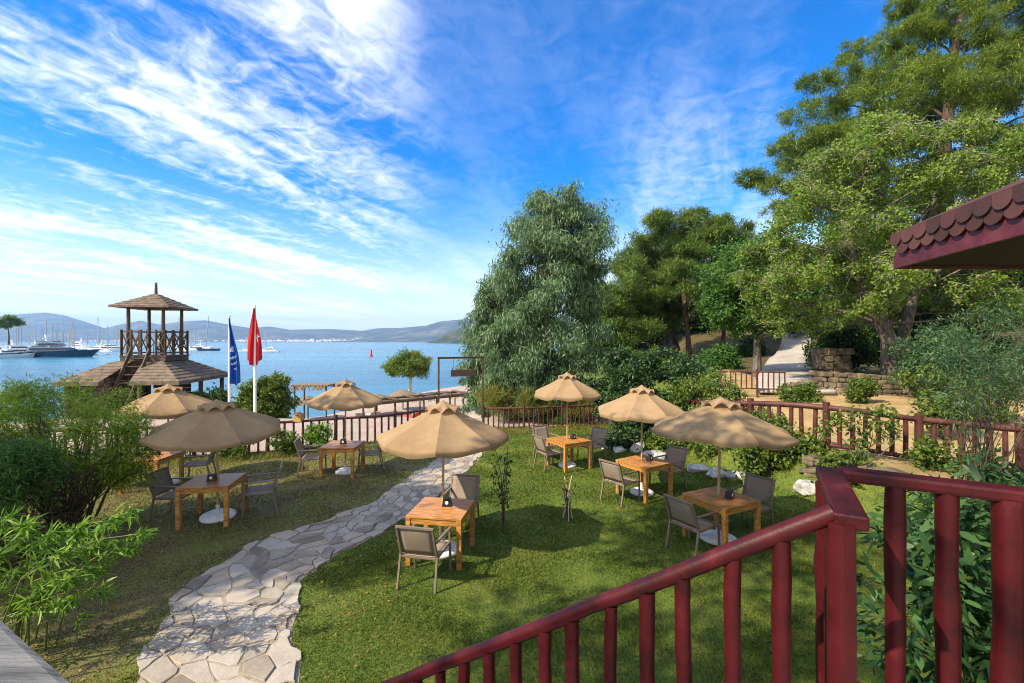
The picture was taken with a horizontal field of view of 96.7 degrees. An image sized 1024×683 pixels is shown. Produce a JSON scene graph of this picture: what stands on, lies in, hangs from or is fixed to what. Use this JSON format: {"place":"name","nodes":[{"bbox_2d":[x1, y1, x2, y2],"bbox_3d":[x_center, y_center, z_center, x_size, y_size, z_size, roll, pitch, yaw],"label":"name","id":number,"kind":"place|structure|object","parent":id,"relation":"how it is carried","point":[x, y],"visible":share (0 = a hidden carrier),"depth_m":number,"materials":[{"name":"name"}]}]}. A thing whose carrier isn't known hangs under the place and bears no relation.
{"place":"outdoors","nodes":[
{"label":"outdoors","id":0,"kind":"place"},
{"bbox_2d":[0,313,422,341],"bbox_3d":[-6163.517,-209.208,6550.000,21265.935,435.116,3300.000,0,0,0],"label":"hills","id":1,"kind":"structure","parent":0,"point":[217,331],"depth_m":5538.87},
{"bbox_2d":[0,342,557,422],"bbox_3d":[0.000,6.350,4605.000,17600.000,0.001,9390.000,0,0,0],"label":"sea","id":2,"kind":"structure","parent":0,"point":[316,362],"depth_m":125.62,"materials":[{"name":"liquid"}]},
{"bbox_2d":[15,335,99,356],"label":"motor yacht","id":3,"kind":"object","parent":2,"relation":"on","point":[54,352],"visible":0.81,"depth_m":183.90,"materials":[{"name":"blue paint"}]},
{"bbox_2d":[137,452,482,682],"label":"path","id":4,"kind":"structure","parent":0,"point":[231,620],"depth_m":5.82,"materials":[{"name":"stone"}]},
{"bbox_2d":[326,319,576,341],"bbox_3d":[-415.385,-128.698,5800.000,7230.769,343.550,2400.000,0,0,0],"label":"hills","id":5,"kind":"structure","parent":0,"point":[431,332],"depth_m":4998.90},
{"bbox_2d":[0,426,991,682],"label":"grass","id":6,"kind":"structure","parent":0,"point":[538,520],"depth_m":6.64,"materials":[{"name":"plant"}]},
{"bbox_2d":[428,324,583,342],"bbox_3d":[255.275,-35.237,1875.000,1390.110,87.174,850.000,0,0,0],"label":"hills","id":7,"kind":"structure","parent":0,"point":[454,336],"depth_m":1560.88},
{"bbox_2d":[0,245,1023,682],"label":"ground","id":8,"kind":"structure","parent":0,"point":[702,341],"depth_m":6.90,"materials":[{"name":"plant"}]},
{"bbox_2d":[0,429,91,575],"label":"dark shrub","id":9,"kind":"object","parent":8,"relation":"on","point":[22,468],"visible":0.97,"depth_m":6.43,"materials":[{"name":"green plant"}]},
{"bbox_2d":[0,428,115,572],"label":"dark shrub","id":10,"kind":"object","parent":8,"relation":"on","point":[63,502],"visible":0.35,"depth_m":6.94,"materials":[{"name":"green plant"}]},
{"bbox_2d":[0,495,163,648],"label":"narrow leaf shrub","id":11,"kind":"object","parent":8,"relation":"on","point":[45,588],"visible":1,"depth_m":4.54,"materials":[{"name":"plant"}]},
{"bbox_2d":[0,370,172,539],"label":"feathery shrub","id":12,"kind":"object","parent":8,"relation":"on","point":[14,398],"visible":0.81,"depth_m":7.67,"materials":[{"name":"green plant"}]},
{"bbox_2d":[51,283,227,418],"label":"watch tower","id":13,"kind":"structure","parent":8,"relation":"on","point":[165,367],"depth_m":23.00,"materials":[{"name":"brown wood"}]},
{"bbox_2d":[118,451,183,493],"bbox_3d":[-8.230,2.978,10.410,0.860,0.750,0.855,0,0,-2],"label":"garden table","id":14,"kind":"object","parent":8,"relation":"on","point":[170,455],"visible":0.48,"depth_m":10.48,"materials":[{"name":"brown wood"}]},
{"bbox_2d":[111,384,211,483],"bbox_3d":[-8.130,2.170,10.760,1.971,2.360,1.971,0,0,12],"label":"parasol","id":15,"kind":"object","parent":8,"relation":"on","point":[167,401],"visible":0.73,"depth_m":10.32,"materials":[{"name":"beige fabric"}]},
{"bbox_2d":[145,466,193,521],"bbox_3d":[-6.477,2.907,8.718,0.688,0.892,0.592,0,0,-2],"label":"garden armchair","id":16,"kind":"object","parent":8,"relation":"on","point":[166,486],"visible":0.61,"depth_m":8.65,"materials":[{"name":"fabric"}]},
{"bbox_2d":[180,451,215,484],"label":"garden armchair","id":17,"kind":"object","parent":8,"relation":"on","point":[197,463],"visible":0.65,"depth_m":10.81,"materials":[{"name":"fabric"}]},
{"bbox_2d":[171,382,240,418],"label":"round bush","id":18,"kind":"object","parent":8,"relation":"on","point":[215,393],"visible":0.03,"depth_m":23.91,"materials":[{"name":"green plant"}]},
{"bbox_2d":[139,399,280,523],"bbox_3d":[-5.551,2.253,8.558,2.132,2.356,2.130,0,0,-28],"label":"parasol","id":19,"kind":"object","parent":8,"relation":"on","point":[216,425],"visible":0.98,"depth_m":8.09,"materials":[{"name":"beige fabric"}]},
{"bbox_2d":[175,472,246,530],"bbox_3d":[-5.620,2.978,8.550,0.860,0.750,0.855,0,0,-10],"label":"garden table","id":20,"kind":"object","parent":8,"relation":"on","point":[200,485],"visible":0.98,"depth_m":8.22,"materials":[{"name":"brown wood"}]},
{"bbox_2d":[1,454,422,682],"bbox_3d":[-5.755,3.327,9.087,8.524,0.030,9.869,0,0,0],"label":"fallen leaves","id":21,"kind":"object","parent":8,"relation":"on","point":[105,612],"visible":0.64,"depth_m":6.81,"materials":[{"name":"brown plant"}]},
{"bbox_2d":[0,409,427,458],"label":"log fence","id":22,"kind":"object","parent":8,"relation":"on","point":[394,414],"visible":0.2,"depth_m":14.20,"materials":[{"name":"paint"}]},
{"bbox_2d":[215,444,253,458],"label":"fence plant","id":23,"kind":"object","parent":8,"relation":"on","point":[238,450],"visible":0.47,"depth_m":12.90,"materials":[{"name":"green plant"}]},
{"bbox_2d":[228,315,240,401],"bbox_3d":[-12.512,1.179,20.399,0.587,4.765,0.257,0,0,9],"label":"flagpole","id":24,"kind":"object","parent":8,"relation":"on","point":[234,377],"visible":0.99,"depth_m":20.44,"materials":[{"name":"fabric"}]},
{"bbox_2d":[247,305,261,412],"bbox_3d":[-11.297,0.939,19.921,0.680,5.111,0.282,0,0,0],"label":"flagpole","id":25,"kind":"object","parent":8,"relation":"on","point":[254,354],"visible":0.99,"depth_m":19.95,"materials":[{"name":"fabric"}]},
{"bbox_2d":[241,461,282,518],"bbox_3d":[-4.928,2.907,9.004,0.688,0.892,0.592,0,0,-25],"label":"garden armchair","id":26,"kind":"object","parent":8,"relation":"on","point":[259,489],"visible":0.89,"depth_m":8.87,"materials":[{"name":"fabric"}]},
{"bbox_2d":[231,371,302,418],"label":"round bush","id":27,"kind":"object","parent":8,"relation":"on","point":[274,397],"visible":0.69,"depth_m":24.04,"materials":[{"name":"green plant"}]},
{"bbox_2d":[265,427,298,456],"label":"fence plant","id":28,"kind":"object","parent":8,"relation":"on","point":[285,444],"visible":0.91,"depth_m":13.26,"materials":[{"name":"green plant"}]},
{"bbox_2d":[293,437,326,476],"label":"garden armchair","id":29,"kind":"object","parent":8,"relation":"on","point":[302,454],"visible":0.8,"depth_m":11.48,"materials":[{"name":"fabric"}]},
{"bbox_2d":[290,383,334,418],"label":"beach pavilion","id":30,"kind":"structure","parent":8,"relation":"on","point":[317,386],"depth_m":32.20,"materials":[{"name":"wood"}]},
{"bbox_2d":[299,422,335,452],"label":"fence plant","id":31,"kind":"object","parent":8,"relation":"on","point":[315,434],"visible":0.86,"depth_m":13.79,"materials":[{"name":"green plant"}]},
{"bbox_2d":[319,440,364,478],"bbox_3d":[-4.290,2.978,11.540,0.860,0.750,0.855,0,0,1],"label":"garden table","id":32,"kind":"object","parent":8,"relation":"on","point":[333,447],"visible":0.98,"depth_m":11.17,"materials":[{"name":"brown wood"}]},
{"bbox_2d":[307,379,382,474],"bbox_3d":[-4.260,2.150,11.640,1.770,2.400,1.770,0,0,-24],"label":"parasol","id":33,"kind":"object","parent":8,"relation":"on","point":[345,395],"visible":0.98,"depth_m":11.21,"materials":[{"name":"beige fabric"}]},
{"bbox_2d":[379,346,433,391],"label":"pine tree","id":34,"kind":"object","parent":8,"relation":"on","point":[411,364],"visible":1,"depth_m":49.11,"materials":[{"name":"plant"}]},
{"bbox_2d":[362,390,470,418],"bbox_3d":[-6.181,4.747,30.114,7.282,2.414,1.910,0,0,-43],"label":"beam shelter","id":35,"kind":"object","parent":8,"relation":"on","point":[411,398],"visible":0.56,"depth_m":29.86,"materials":[{"name":"brown wood"}]},
{"bbox_2d":[395,524,451,593],"bbox_3d":[-1.232,2.907,6.364,0.592,0.892,0.688,0,0,12],"label":"garden armchair","id":36,"kind":"object","parent":8,"relation":"on","point":[414,542],"visible":1,"depth_m":6.14,"materials":[{"name":"fabric"}]},
{"bbox_2d":[405,497,474,570],"bbox_3d":[-1.100,2.978,7.140,0.860,0.750,0.855,0,0,9],"label":"garden table","id":37,"kind":"object","parent":8,"relation":"on","point":[426,511],"visible":0.96,"depth_m":6.89,"materials":[{"name":"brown wood"}]},
{"bbox_2d":[376,400,508,558],"bbox_3d":[-1.100,2.140,7.260,1.951,2.420,1.951,0,0,-25],"label":"parasol","id":38,"kind":"object","parent":8,"relation":"on","point":[442,429],"visible":0.89,"depth_m":6.73,"materials":[{"name":"beige fabric"}]},
{"bbox_2d":[439,473,479,535],"bbox_3d":[-0.910,2.907,8.106,0.592,0.892,0.688,0,0,10],"label":"garden armchair","id":39,"kind":"object","parent":8,"relation":"on","point":[463,486],"visible":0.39,"depth_m":8.35,"materials":[{"name":"fabric"}]},
{"bbox_2d":[438,356,483,421],"bbox_3d":[-1.850,1.958,16.600,1.766,2.805,0.075,0,0,-24],"label":"gate frame","id":40,"kind":"object","parent":8,"relation":"on","point":[469,372],"visible":0.79,"depth_m":16.64,"materials":[{"name":"metal"}]},
{"bbox_2d":[452,273,515,417],"bbox_3d":[-1.130,0.206,23.049,3.725,7.535,3.408,0,0,0],"label":"eucalyptus tree","id":41,"kind":"object","parent":8,"relation":"on","point":[486,306],"visible":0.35,"depth_m":22.47,"materials":[{"name":"green plant"}]},
{"bbox_2d":[491,446,512,531],"bbox_3d":[-0.180,2.603,8.033,0.405,1.498,0.448,0,0,0],"label":"sapling","id":42,"kind":"object","parent":8,"relation":"on","point":[504,492],"visible":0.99,"depth_m":7.99,"materials":[{"name":"green plant"}]},
{"bbox_2d":[86,421,979,561],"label":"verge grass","id":43,"kind":"structure","parent":8,"relation":"on","point":[525,431],"depth_m":12.81,"materials":[{"name":"plant"}]},
{"bbox_2d":[484,403,607,428],"bbox_3d":[1.378,2.986,17.325,5.024,1.233,0.434,0,0,-11],"label":"log fence","id":44,"kind":"object","parent":8,"relation":"on","point":[543,407],"visible":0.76,"depth_m":17.13,"materials":[{"name":"paint"}]},
{"bbox_2d":[467,177,625,423],"bbox_3d":[1.453,-1.540,19.857,6.769,11.287,5.676,0,0,0],"label":"eucalyptus tree","id":45,"kind":"object","parent":8,"relation":"on","point":[527,332],"visible":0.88,"depth_m":19.04,"materials":[{"name":"green plant"}]},
{"bbox_2d":[532,434,562,470],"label":"garden armchair","id":46,"kind":"object","parent":8,"relation":"on","point":[539,443],"visible":0.8,"depth_m":11.92,"materials":[{"name":"fabric"}]},
{"bbox_2d":[534,372,600,468],"bbox_3d":[1.480,2.080,12.210,1.730,2.540,1.730,0,0,-40],"label":"parasol","id":47,"kind":"object","parent":8,"relation":"on","point":[567,386],"visible":0.96,"depth_m":11.79,"materials":[{"name":"beige fabric"}]},
{"bbox_2d":[546,435,591,472],"bbox_3d":[1.510,2.978,12.110,0.860,0.750,0.855,0,0,-29],"label":"garden table","id":48,"kind":"object","parent":8,"relation":"on","point":[563,442],"visible":0.87,"depth_m":11.93,"materials":[{"name":"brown wood"}]},
{"bbox_2d":[577,426,607,464],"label":"garden armchair","id":49,"kind":"object","parent":8,"relation":"on","point":[598,435],"visible":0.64,"depth_m":12.82,"materials":[{"name":"fabric"}]},
{"bbox_2d":[599,458,640,506],"bbox_3d":[2.255,2.907,9.565,0.688,0.892,0.592,0,0,-38],"label":"garden armchair","id":50,"kind":"object","parent":8,"relation":"on","point":[611,472],"visible":1,"depth_m":9.44,"materials":[{"name":"fabric"}]},
{"bbox_2d":[598,426,651,452],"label":"hedge bush","id":51,"kind":"object","parent":8,"relation":"on","point":[633,436],"visible":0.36,"depth_m":14.06,"materials":[{"name":"green plant"}]},
{"bbox_2d":[591,268,667,349],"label":"tree","id":52,"kind":"object","parent":8,"relation":"on","point":[618,313],"visible":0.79,"depth_m":42.32,"materials":[{"name":"green plant"}]},
{"bbox_2d":[598,385,683,496],"bbox_3d":[2.860,2.150,10.030,1.851,2.400,1.851,0,0,-36],"label":"parasol","id":53,"kind":"object","parent":8,"relation":"on","point":[642,404],"visible":0.94,"depth_m":9.63,"materials":[{"name":"beige fabric"}]},
{"bbox_2d":[616,454,672,504],"bbox_3d":[2.880,2.978,9.930,0.860,0.750,0.855,0,0,-33],"label":"garden table","id":54,"kind":"object","parent":8,"relation":"on","point":[643,466],"visible":0.76,"depth_m":9.77,"materials":[{"name":"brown wood"}]},
{"bbox_2d":[620,315,670,353],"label":"background tree","id":55,"kind":"object","parent":8,"relation":"on","point":[644,346],"visible":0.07,"depth_m":65.05,"materials":[{"name":"green plant"}]},
{"bbox_2d":[611,247,690,359],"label":"tree","id":56,"kind":"object","parent":8,"relation":"on","point":[667,320],"visible":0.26,"depth_m":48.32,"materials":[{"name":"green plant"}]},
{"bbox_2d":[583,345,721,441],"bbox_3d":[4.968,1.709,16.158,5.090,3.262,4.030,0,0,0],"label":"dark bush","id":57,"kind":"object","parent":8,"relation":"on","point":[623,375],"visible":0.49,"depth_m":15.45,"materials":[{"name":"green plant"}]},
{"bbox_2d":[624,231,700,359],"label":"pine tree","id":58,"kind":"object","parent":8,"relation":"on","point":[674,341],"visible":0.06,"depth_m":51.81,"materials":[{"name":"green plant"}]},
{"bbox_2d":[636,433,694,452],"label":"hedge bush","id":59,"kind":"object","parent":8,"relation":"on","point":[653,442],"visible":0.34,"depth_m":13.18,"materials":[{"name":"green plant"}]},
{"bbox_2d":[649,445,687,488],"bbox_3d":[3.597,2.907,10.452,0.688,0.892,0.592,0,0,-34],"label":"garden armchair","id":60,"kind":"object","parent":8,"relation":"on","point":[676,456],"visible":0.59,"depth_m":10.50,"materials":[{"name":"fabric"}]},
{"bbox_2d":[606,205,737,361],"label":"pine tree","id":61,"kind":"object","parent":8,"relation":"on","point":[696,237],"visible":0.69,"depth_m":44.66,"materials":[{"name":"green plant"}]},
{"bbox_2d":[663,493,720,555],"bbox_3d":[2.881,2.907,7.310,0.688,0.892,0.592,0,0,-32],"label":"garden armchair","id":62,"kind":"object","parent":8,"relation":"on","point":[681,513],"visible":0.94,"depth_m":7.20,"materials":[{"name":"fabric"}]},
{"bbox_2d":[673,303,714,334],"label":"background tree","id":63,"kind":"object","parent":8,"relation":"on","point":[694,324],"visible":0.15,"depth_m":66.72,"materials":[{"name":"green plant"}]},
{"bbox_2d":[682,486,760,544],"bbox_3d":[3.500,2.978,7.640,0.860,0.750,0.855,0,0,-27],"label":"garden table","id":64,"kind":"object","parent":8,"relation":"on","point":[708,498],"visible":0.84,"depth_m":7.44,"materials":[{"name":"brown wood"}]},
{"bbox_2d":[702,341,745,373],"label":"slope bush","id":65,"kind":"object","parent":8,"relation":"on","point":[722,356],"visible":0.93,"depth_m":32.45,"materials":[{"name":"green plant"}]},
{"bbox_2d":[689,218,758,344],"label":"pine tree","id":66,"kind":"object","parent":8,"relation":"on","point":[742,233],"visible":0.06,"depth_m":47.61,"materials":[{"name":"green plant"}]},
{"bbox_2d":[651,396,799,545],"bbox_3d":[3.543,2.149,7.755,2.173,2.432,2.172,0,0,22],"label":"parasol","id":67,"kind":"object","parent":8,"relation":"on","point":[720,422],"visible":0.95,"depth_m":7.21,"materials":[{"name":"beige fabric"}]},
{"bbox_2d":[665,364,785,419],"bbox_3d":[6.293,1.771,13.671,3.258,2.176,2.844,0,0,0],"label":"leafy bush","id":68,"kind":"object","parent":8,"relation":"on","point":[704,388],"visible":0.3,"depth_m":13.69,"materials":[{"name":"green plant"}]},
{"bbox_2d":[688,415,796,461],"bbox_3d":[6.212,2.596,12.314,2.744,1.189,1.481,0,0,0],"label":"hedge bush","id":69,"kind":"object","parent":8,"relation":"on","point":[706,449],"visible":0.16,"depth_m":12.13,"materials":[{"name":"green plant"}]},
{"bbox_2d":[734,334,769,356],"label":"slope bush","id":70,"kind":"object","parent":8,"relation":"on","point":[746,350],"visible":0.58,"depth_m":45.52,"materials":[{"name":"green plant"}]},
{"bbox_2d":[719,368,785,396],"bbox_3d":[9.830,1.695,18.656,2.496,1.152,0.090,0,0,17],"label":"log fence","id":71,"kind":"object","parent":8,"relation":"on","point":[762,388],"visible":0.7,"depth_m":18.56,"materials":[{"name":"paint"}]},
{"bbox_2d":[730,472,775,524],"bbox_3d":[4.268,2.907,8.151,0.688,0.892,0.592,0,0,-32],"label":"garden armchair","id":72,"kind":"object","parent":8,"relation":"on","point":[761,488],"visible":0.52,"depth_m":8.25,"materials":[{"name":"fabric"}]},
{"bbox_2d":[690,227,830,376],"bbox_3d":[15.063,-2.329,27.288,7.854,9.035,6.289,0,0,-31],"label":"leafy tree","id":73,"kind":"object","parent":8,"relation":"on","point":[721,304],"visible":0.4,"depth_m":26.58,"materials":[{"name":"green plant"}]},
{"bbox_2d":[725,410,808,478],"bbox_3d":[5.888,2.372,10.482,1.848,1.643,0.898,0,0,0],"label":"climbing bush","id":74,"kind":"object","parent":8,"relation":"on","point":[752,462],"visible":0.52,"depth_m":10.33,"materials":[{"name":"green plant"}]},
{"bbox_2d":[759,424,832,472],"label":"hedge bush","id":75,"kind":"object","parent":8,"relation":"on","point":[817,445],"visible":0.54,"depth_m":10.35,"materials":[{"name":"green plant"}]},
{"bbox_2d":[772,380,824,402],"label":"bush","id":76,"kind":"object","parent":8,"relation":"on","point":[802,393],"visible":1,"depth_m":16.80,"materials":[{"name":"green plant"}]},
{"bbox_2d":[793,479,814,495],"bbox_3d":[6.149,3.061,9.480,0.509,0.351,0.428,0,0,44],"label":"boulder","id":77,"kind":"object","parent":8,"relation":"on","point":[803,487],"visible":0.76,"depth_m":9.36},
{"bbox_2d":[772,212,883,337],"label":"background tree","id":78,"kind":"object","parent":8,"relation":"on","point":[817,228],"visible":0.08,"depth_m":51.07,"materials":[{"name":"green plant"}]},
{"bbox_2d":[810,348,854,381],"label":"stone pier","id":79,"kind":"structure","parent":8,"relation":"on","point":[830,359],"depth_m":23.10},
{"bbox_2d":[802,320,875,373],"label":"slope bush","id":80,"kind":"object","parent":8,"relation":"on","point":[848,338],"visible":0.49,"depth_m":24.53,"materials":[{"name":"green plant"}]},
{"bbox_2d":[802,309,879,370],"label":"slope bush","id":81,"kind":"object","parent":8,"relation":"on","point":[871,350],"visible":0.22,"depth_m":25.51,"materials":[{"name":"green plant"}]},
{"bbox_2d":[807,438,883,487],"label":"climbing bush","id":82,"kind":"object","parent":8,"relation":"on","point":[828,460],"visible":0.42,"depth_m":9.10,"materials":[{"name":"green plant"}]},
{"bbox_2d":[681,398,1023,475],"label":"log fence","id":83,"kind":"object","parent":8,"relation":"on","point":[919,420],"visible":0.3,"depth_m":10.13,"materials":[{"name":"paint"}]},
{"bbox_2d":[798,454,910,477],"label":"terrace wall","id":84,"kind":"structure","parent":8,"relation":"on","point":[807,470],"depth_m":9.70,"materials":[{"name":"stone"}]},
{"bbox_2d":[814,403,903,461],"bbox_3d":[7.499,1.932,9.722,2.048,1.246,0.768,0,0,0],"label":"climbing bush","id":85,"kind":"object","parent":8,"relation":"on","point":[882,432],"visible":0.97,"depth_m":9.69,"materials":[{"name":"green plant"}]},
{"bbox_2d":[841,375,883,403],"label":"bush","id":86,"kind":"object","parent":8,"relation":"on","point":[861,390],"visible":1,"depth_m":16.00,"materials":[{"name":"green plant"}]},
{"bbox_2d":[724,104,1023,375],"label":"forked tree","id":87,"kind":"object","parent":8,"relation":"on","point":[872,275],"visible":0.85,"depth_m":18.49,"materials":[{"name":"green plant"}]},
{"bbox_2d":[731,0,1023,311],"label":"pine tree","id":88,"kind":"object","parent":8,"relation":"on","point":[957,85],"visible":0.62,"depth_m":29.57,"materials":[{"name":"green plant"}]},
{"bbox_2d":[808,370,976,395],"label":"stone wall","id":89,"kind":"structure","parent":8,"relation":"on","point":[839,385],"depth_m":18.05,"materials":[{"name":"stone"}]},
{"bbox_2d":[869,305,972,375],"bbox_3d":[20.598,-0.174,23.038,4.174,4.062,3.159,0,0,0],"label":"slope bush","id":90,"kind":"object","parent":8,"relation":"on","point":[919,318],"visible":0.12,"depth_m":22.75,"materials":[{"name":"green plant"}]},
{"bbox_2d":[895,432,961,473],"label":"climbing bush","id":91,"kind":"object","parent":8,"relation":"on","point":[924,453],"visible":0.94,"depth_m":9.22,"materials":[{"name":"green plant"}]},
{"bbox_2d":[893,363,964,403],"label":"bush","id":92,"kind":"object","parent":8,"relation":"on","point":[906,382],"visible":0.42,"depth_m":14.94,"materials":[{"name":"green plant"}]},
{"bbox_2d":[856,461,1022,682],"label":"laurel shrub","id":93,"kind":"object","parent":8,"relation":"on","point":[979,529],"visible":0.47,"depth_m":3.30,"materials":[{"name":"green plant"}]},
{"bbox_2d":[867,442,1023,627],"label":"laurel shrub","id":94,"kind":"object","parent":8,"relation":"on","point":[989,474],"visible":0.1,"depth_m":5.28,"materials":[{"name":"green plant"}]},
{"bbox_2d":[906,386,992,440],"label":"bush","id":95,"kind":"object","parent":8,"relation":"on","point":[935,413],"visible":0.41,"depth_m":11.88,"materials":[{"name":"green plant"}]},
{"bbox_2d":[879,317,1023,394],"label":"feathery shrub","id":96,"kind":"object","parent":8,"relation":"on","point":[924,347],"visible":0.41,"depth_m":16.20,"materials":[{"name":"green plant"}]},
{"bbox_2d":[904,283,1023,481],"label":"feathery shrub","id":97,"kind":"object","parent":8,"relation":"on","point":[978,371],"visible":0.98,"depth_m":7.58,"materials":[{"name":"green plant"}]},
{"bbox_2d":[912,294,1021,376],"bbox_3d":[22.294,-0.398,21.949,5.391,4.494,3.738,0,0,0],"label":"slope bush","id":98,"kind":"object","parent":8,"relation":"on","point":[983,337],"visible":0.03,"depth_m":21.93,"materials":[{"name":"green plant"}]},
{"bbox_2d":[940,442,1018,482],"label":"climbing bush","id":99,"kind":"object","parent":8,"relation":"on","point":[999,449],"visible":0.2,"depth_m":9.02,"materials":[{"name":"green plant"}]},
{"bbox_2d":[948,378,1023,423],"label":"bush","id":100,"kind":"object","parent":8,"relation":"on","point":[1006,417],"visible":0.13,"depth_m":12.87,"materials":[{"name":"green plant"}]},
{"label":"terrace","id":101,"kind":"structure","parent":8,"relation":"on","visible":0},
{"bbox_2d":[0,620,68,682],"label":"deck","id":102,"kind":"structure","parent":101,"relation":"on","point":[21,661],"depth_m":1.06,"materials":[{"name":"wood"}]},
{"bbox_2d":[381,466,1023,682],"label":"railing","id":103,"kind":"object","parent":101,"relation":"on","point":[836,519],"visible":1,"depth_m":1.78,"materials":[{"name":"red paint"}]},
{"bbox_2d":[890,178,1023,268],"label":"shingled roof","id":104,"kind":"structure","parent":101,"relation":"on","point":[947,239],"depth_m":3.84,"materials":[{"name":"red"}]},
{"bbox_2d":[0,0,1023,330],"label":"sky","id":105,"kind":"structure","parent":0,"point":[311,164],"materials":[{"name":"blue"}]},
{"bbox_2d":[471,375,595,423],"bbox_3d":[1.216,2.359,18.619,6.114,2.070,2.228,0,0,0],"label":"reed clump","id":106,"kind":"object","parent":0,"point":[494,399],"visible":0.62,"depth_m":18.39,"materials":[{"name":"green plant"}]},
{"bbox_2d":[755,328,835,394],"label":"ramp path","id":107,"kind":"structure","parent":0,"point":[788,358],"depth_m":30.94,"materials":[{"name":"concrete"}]},
{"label":"quay","id":108,"kind":"structure","parent":0,"visible":0},
{"bbox_2d":[0,314,26,344],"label":"pine tree","id":109,"kind":"object","parent":108,"relation":"on","point":[10,323],"visible":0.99,"depth_m":197.97,"materials":[{"name":"green plant"}]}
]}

